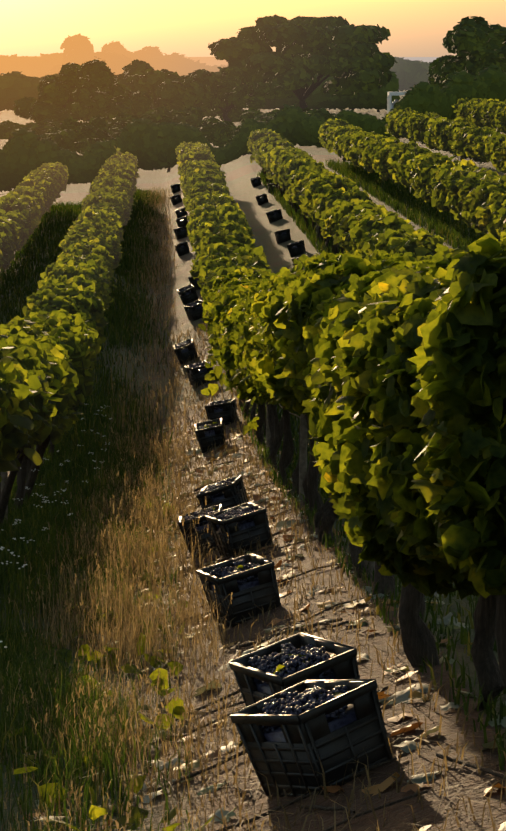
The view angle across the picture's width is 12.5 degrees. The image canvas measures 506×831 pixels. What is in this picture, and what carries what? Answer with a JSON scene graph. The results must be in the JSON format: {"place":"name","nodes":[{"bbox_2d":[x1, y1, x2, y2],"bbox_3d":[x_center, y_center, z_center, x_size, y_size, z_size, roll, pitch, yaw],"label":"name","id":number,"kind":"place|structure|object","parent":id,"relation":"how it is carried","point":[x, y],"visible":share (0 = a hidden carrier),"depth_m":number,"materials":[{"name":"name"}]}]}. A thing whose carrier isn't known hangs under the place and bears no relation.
{"place":"outdoors","nodes":[
{"label":"outdoors","id":0,"kind":"place"},
{"bbox_2d":[8,56,438,62],"bbox_3d":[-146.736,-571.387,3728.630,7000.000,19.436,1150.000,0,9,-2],"label":"distant hills","id":1,"kind":"structure","parent":0,"point":[215,60],"depth_m":4273.61,"materials":[{"name":"grey"}]},
{"bbox_2d":[0,158,505,830],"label":"grass","id":2,"kind":"structure","parent":0,"point":[72,472],"depth_m":17.37,"materials":[{"name":"green plant"}]},
{"bbox_2d":[0,62,505,830],"bbox_3d":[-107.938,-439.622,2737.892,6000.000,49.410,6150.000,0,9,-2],"label":"ground","id":3,"kind":"structure","parent":0,"point":[240,172],"depth_m":10.41,"materials":[{"name":"brown soil"}]},
{"bbox_2d":[0,118,61,139],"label":"hedge tree","id":4,"kind":"object","parent":3,"relation":"on","point":[8,127],"depth_m":131.98,"materials":[{"name":"green plant"}]},
{"bbox_2d":[1,417,111,656],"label":"wildflower stems","id":5,"kind":"object","parent":3,"relation":"on","point":[49,537],"visible":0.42,"depth_m":16.30,"materials":[{"name":"green plant"}]},
{"bbox_2d":[0,403,109,647],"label":"wildflowers","id":6,"kind":"object","parent":5,"relation":"attached to","point":[1,548],"visible":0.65,"depth_m":16.31,"materials":[{"name":"white"}]},
{"bbox_2d":[13,59,132,122],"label":"tree","id":7,"kind":"object","parent":3,"relation":"on","point":[86,85],"depth_m":136.78,"materials":[{"name":"green plant"}]},
{"bbox_2d":[42,115,110,154],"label":"hedge tree","id":8,"kind":"object","parent":3,"relation":"on","point":[72,135],"depth_m":111.53,"materials":[{"name":"green plant"}]},
{"bbox_2d":[46,33,131,76],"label":"tree","id":9,"kind":"object","parent":3,"relation":"on","point":[79,48],"depth_m":293.75,"materials":[{"name":"plant"}]},
{"bbox_2d":[10,496,213,830],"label":"broadleaf weeds","id":10,"kind":"object","parent":3,"relation":"on","point":[97,811],"visible":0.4,"depth_m":9.97,"materials":[{"name":"green plant"}]},
{"bbox_2d":[82,78,153,122],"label":"tree","id":11,"kind":"object","parent":3,"relation":"on","point":[142,101],"visible":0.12,"depth_m":147.10,"materials":[{"name":"green plant"}]},
{"bbox_2d":[101,41,162,57],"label":"tree","id":12,"kind":"object","parent":3,"relation":"on","point":[119,48],"visible":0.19,"depth_m":326.25,"materials":[{"name":"green plant"}]},
{"bbox_2d":[105,112,172,139],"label":"hedge tree","id":13,"kind":"object","parent":3,"relation":"on","point":[116,124],"depth_m":121.73,"materials":[{"name":"green plant"}]},
{"bbox_2d":[141,106,203,127],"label":"hedge tree","id":14,"kind":"object","parent":3,"relation":"on","point":[193,116],"visible":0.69,"depth_m":137.68,"materials":[{"name":"green plant"}]},
{"bbox_2d":[114,59,231,110],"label":"tree","id":15,"kind":"object","parent":3,"relation":"on","point":[168,90],"depth_m":159.62,"materials":[{"name":"green plant"}]},
{"bbox_2d":[1,168,374,575],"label":"trellis posts","id":16,"kind":"object","parent":3,"relation":"on","point":[303,451],"visible":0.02,"depth_m":18.50,"materials":[{"name":"brown wood"}]},
{"bbox_2d":[0,67,399,111],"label":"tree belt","id":17,"kind":"object","parent":3,"relation":"on","point":[16,85],"depth_m":197.73,"materials":[{"name":"green plant"}]},
{"bbox_2d":[198,116,239,146],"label":"hedge tree","id":18,"kind":"object","parent":3,"relation":"on","point":[216,132],"visible":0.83,"depth_m":116.55,"materials":[{"name":"green plant"}]},
{"bbox_2d":[202,106,243,121],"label":"bush","id":19,"kind":"object","parent":3,"relation":"on","point":[234,114],"visible":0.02,"depth_m":168.50,"materials":[{"name":"green plant"}]},
{"bbox_2d":[196,65,284,120],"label":"tree","id":20,"kind":"object","parent":3,"relation":"on","point":[233,88],"depth_m":165.46,"materials":[{"name":"green plant"}]},
{"bbox_2d":[0,168,505,710],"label":"vine trunks","id":21,"kind":"object","parent":3,"relation":"on","point":[418,640],"depth_m":11.46,"materials":[{"name":"brown plant"}]},
{"bbox_2d":[0,141,270,481],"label":"vine leaves","id":22,"kind":"object","parent":21,"relation":"attached to","point":[50,348],"visible":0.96,"depth_m":33.38,"materials":[{"name":"green plant"}]},
{"bbox_2d":[198,267,269,404],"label":"vine leaves","id":23,"kind":"object","parent":21,"relation":"attached to","point":[228,292],"visible":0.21,"depth_m":22.93,"materials":[{"name":"green plant"}]},
{"bbox_2d":[0,97,505,273],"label":"vine leaves","id":24,"kind":"object","parent":21,"relation":"attached to","point":[346,215],"visible":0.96,"depth_m":55.04,"materials":[{"name":"green plant"}]},
{"bbox_2d":[223,232,505,599],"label":"vine leaves","id":25,"kind":"object","parent":21,"relation":"attached to","point":[384,371],"visible":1,"depth_m":6.70,"materials":[{"name":"green plant"}]},
{"bbox_2d":[0,189,505,830],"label":"fallen leaves","id":26,"kind":"object","parent":3,"relation":"on","point":[172,295],"visible":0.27,"depth_m":8.83,"materials":[{"name":"brown plant"}]},
{"bbox_2d":[0,186,505,830],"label":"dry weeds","id":27,"kind":"object","parent":3,"relation":"on","point":[156,514],"visible":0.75,"depth_m":12.33,"materials":[{"name":"brown plant"}]},
{"bbox_2d":[0,64,505,191],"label":"hedgerow","id":28,"kind":"object","parent":3,"relation":"on","point":[24,152],"depth_m":97.70,"materials":[{"name":"green plant"}]},
{"bbox_2d":[22,404,505,830],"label":"fallen leaves","id":29,"kind":"object","parent":3,"relation":"on","point":[418,779],"visible":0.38,"depth_m":9.59,"materials":[{"name":"brown plant"}]},
{"bbox_2d":[170,176,391,796],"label":"grape crates","id":30,"kind":"object","parent":3,"relation":"on","point":[309,736],"visible":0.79,"depth_m":8.31,"materials":[{"name":"plastic"}]},
{"bbox_2d":[173,177,356,741],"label":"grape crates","id":31,"kind":"object","parent":30,"relation":"in","point":[296,703],"visible":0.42,"depth_m":8.38,"materials":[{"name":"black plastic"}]},
{"bbox_2d":[204,403,344,705],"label":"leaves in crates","id":32,"kind":"object","parent":31,"relation":"on","point":[279,667],"visible":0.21,"depth_m":8.35,"materials":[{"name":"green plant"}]},
{"bbox_2d":[239,107,332,124],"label":"hedge tree","id":33,"kind":"object","parent":3,"relation":"on","point":[323,114],"visible":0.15,"depth_m":135.00,"materials":[{"name":"green plant"}]},
{"bbox_2d":[92,435,505,830],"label":"pruned twigs","id":34,"kind":"object","parent":3,"relation":"on","point":[474,766],"visible":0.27,"depth_m":9.19,"materials":[{"name":"brown wood"}]},
{"bbox_2d":[208,14,396,108],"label":"tree","id":35,"kind":"object","parent":3,"relation":"on","point":[352,59],"depth_m":168.56,"materials":[{"name":"green plant"}]},
{"bbox_2d":[427,16,505,88],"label":"tree","id":36,"kind":"object","parent":3,"relation":"on","point":[476,44],"visible":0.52,"depth_m":154.86,"materials":[{"name":"green plant"}]},
{"bbox_2d":[0,0,505,56],"label":"sky","id":37,"kind":"structure","parent":0,"point":[418,28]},
{"bbox_2d":[387,92,406,112],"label":"frame","id":38,"kind":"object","parent":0,"point":[389,95],"depth_m":147.56,"materials":[{"name":"white metal"}]},
{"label":"tree belt stems","id":39,"kind":"object","parent":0,"visible":0},
{"bbox_2d":[0,51,430,90],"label":"tree belt","id":40,"kind":"object","parent":39,"relation":"attached to","point":[409,73],"visible":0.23,"depth_m":321.69,"materials":[{"name":"green plant"}]}
]}

